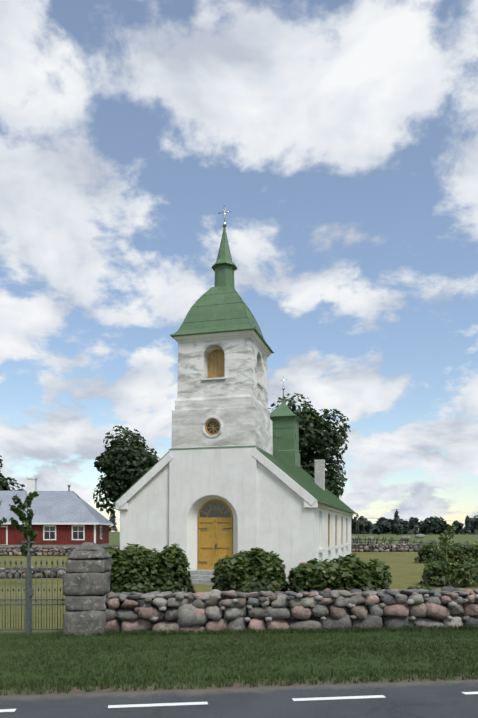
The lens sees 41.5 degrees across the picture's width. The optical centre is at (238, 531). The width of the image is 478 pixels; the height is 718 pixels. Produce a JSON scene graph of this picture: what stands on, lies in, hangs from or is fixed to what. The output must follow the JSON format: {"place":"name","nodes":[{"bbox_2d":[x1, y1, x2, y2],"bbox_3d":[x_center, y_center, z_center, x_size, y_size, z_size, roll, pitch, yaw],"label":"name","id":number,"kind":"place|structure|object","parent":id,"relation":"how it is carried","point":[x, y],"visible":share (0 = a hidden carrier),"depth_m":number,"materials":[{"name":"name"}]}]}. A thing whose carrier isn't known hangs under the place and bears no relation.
{"place":"outdoors","nodes":[
{"label":"outdoors","id":0,"kind":"place"},
{"bbox_2d":[0,532,477,696],"bbox_3d":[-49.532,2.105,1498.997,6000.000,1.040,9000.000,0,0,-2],"label":"terrain","id":1,"kind":"structure","parent":0,"point":[405,569],"depth_m":9.87,"materials":[{"name":"green plant"}]},
{"bbox_2d":[0,500,6,525],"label":"sapling","id":2,"kind":"object","parent":1,"relation":"on","point":[3,521],"visible":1,"depth_m":26.88,"materials":[{"name":"green plant"}]},
{"bbox_2d":[0,455,24,490],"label":"tree","id":3,"kind":"object","parent":1,"relation":"on","point":[5,483],"visible":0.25,"depth_m":92.45,"materials":[{"name":"green plant"}]},
{"bbox_2d":[9,491,38,556],"bbox_3d":[-8.857,0.320,25.850,1.219,4.059,1.915,0,0,-15],"label":"sapling","id":4,"kind":"object","parent":1,"relation":"on","point":[25,530],"visible":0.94,"depth_m":25.66,"materials":[{"name":"green plant"}]},
{"bbox_2d":[0,566,65,578],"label":"stone wall","id":5,"kind":"structure","parent":1,"relation":"on","point":[15,574],"depth_m":30.18,"materials":[{"name":"grey stone"}]},
{"bbox_2d":[0,477,112,546],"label":"red farmhouse","id":6,"kind":"object","parent":1,"relation":"on","point":[68,518],"visible":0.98,"depth_m":68.60,"materials":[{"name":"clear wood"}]},
{"bbox_2d":[0,546,119,555],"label":"stone wall","id":7,"kind":"structure","parent":1,"relation":"on","point":[39,551],"depth_m":57.38,"materials":[{"name":"grey stone"}]},
{"bbox_2d":[63,542,111,635],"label":"gate pillar","id":8,"kind":"structure","parent":1,"relation":"on","point":[86,580],"depth_m":12.28,"materials":[{"name":"stone"}]},
{"bbox_2d":[0,536,65,634],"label":"iron gate","id":9,"kind":"structure","parent":8,"relation":"attached to","point":[28,595],"depth_m":12.62,"materials":[{"name":"grey metal"}]},
{"bbox_2d":[92,425,159,514],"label":"tree","id":10,"kind":"object","parent":1,"relation":"on","point":[125,465],"visible":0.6,"depth_m":84.76,"materials":[{"name":"green plant"}]},
{"bbox_2d":[106,543,195,593],"bbox_3d":[-3.408,1.355,22.461,3.783,1.931,2.766,0,0,-2],"label":"bush","id":11,"kind":"object","parent":1,"relation":"on","point":[142,569],"visible":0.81,"depth_m":21.53,"materials":[{"name":"green plant"}]},
{"bbox_2d":[112,205,356,584],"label":"church","id":12,"kind":"structure","parent":1,"relation":"on","point":[227,474],"depth_m":27.96,"materials":[{"name":"white paint"}]},
{"bbox_2d":[0,623,477,695],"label":"verge grass tufts","id":13,"kind":"object","parent":1,"relation":"on","point":[350,648],"visible":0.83,"depth_m":8.96,"materials":[{"name":"green plant"}]},
{"bbox_2d":[210,547,288,592],"bbox_3d":[0.375,1.429,21.424,2.772,1.839,2.197,0,0,-2],"label":"rose bush","id":14,"kind":"object","parent":1,"relation":"on","point":[256,570],"visible":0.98,"depth_m":20.75,"materials":[{"name":"green plant"}]},
{"bbox_2d":[100,586,477,633],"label":"stone wall","id":15,"kind":"structure","parent":1,"relation":"on","point":[213,609],"depth_m":12.53,"materials":[{"name":"grey stone"}]},
{"bbox_2d":[109,509,477,534],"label":"forest treeline","id":16,"kind":"object","parent":1,"relation":"on","point":[396,525],"visible":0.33,"depth_m":447.75,"materials":[{"name":"green plant"}]},
{"bbox_2d":[268,393,350,497],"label":"tree","id":17,"kind":"object","parent":1,"relation":"on","point":[316,440],"visible":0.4,"depth_m":55.99,"materials":[{"name":"green plant"}]},
{"bbox_2d":[287,553,392,592],"bbox_3d":[3.299,1.512,20.444,3.480,1.631,2.580,0,0,-2],"label":"rose bush","id":18,"kind":"object","parent":1,"relation":"on","point":[349,572],"visible":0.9,"depth_m":19.73,"materials":[{"name":"green plant"}]},
{"bbox_2d":[351,534,424,540],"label":"field boulders","id":19,"kind":"object","parent":1,"relation":"on","point":[408,537],"visible":0.46,"depth_m":160.47,"materials":[{"name":"grey stone"}]},
{"bbox_2d":[352,518,440,535],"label":"utility poles","id":20,"kind":"object","parent":1,"relation":"on","point":[377,518],"visible":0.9,"depth_m":326.94,"materials":[{"name":"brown wood"}]},
{"bbox_2d":[351,536,475,543],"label":"fence","id":21,"kind":"object","parent":1,"relation":"on","point":[376,539],"visible":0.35,"depth_m":70.02,"materials":[{"name":"grey wood"}]},
{"bbox_2d":[351,543,477,551],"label":"stone wall","id":22,"kind":"structure","parent":1,"relation":"on","point":[384,547],"depth_m":68.63,"materials":[{"name":"grey stone"}]},
{"bbox_2d":[414,542,477,563],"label":"shrub","id":23,"kind":"object","parent":1,"relation":"on","point":[457,551],"visible":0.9,"depth_m":43.51,"materials":[{"name":"green plant"}]},
{"bbox_2d":[436,524,458,586],"bbox_3d":[6.241,1.034,18.898,0.611,2.551,0.827,0,0,26],"label":"sapling rowan","id":24,"kind":"object","parent":1,"relation":"on","point":[443,542],"visible":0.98,"depth_m":18.87,"materials":[{"name":"green plant"}]},
{"bbox_2d":[419,558,477,587],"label":"shrub","id":25,"kind":"object","parent":1,"relation":"on","point":[465,569],"visible":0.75,"depth_m":25.56,"materials":[{"name":"green plant"}]},
{"bbox_2d":[0,680,477,717],"bbox_3d":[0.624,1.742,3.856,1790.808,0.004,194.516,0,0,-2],"label":"road asphalt","id":26,"kind":"structure","parent":0,"point":[448,699],"depth_m":6.38,"materials":[{"name":"grey asphalt"}]},
{"bbox_2d":[0,0,477,531],"label":"sky","id":27,"kind":"structure","parent":0,"point":[338,139],"materials":[{"name":"blue"}]},
{"bbox_2d":[406,584,435,590],"bbox_3d":[5.278,1.883,17.807,1.138,0.747,1.157,0,0,-22],"label":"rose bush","id":28,"kind":"object","parent":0,"point":[425,588],"visible":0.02,"depth_m":17.98,"materials":[{"name":"green plant"}]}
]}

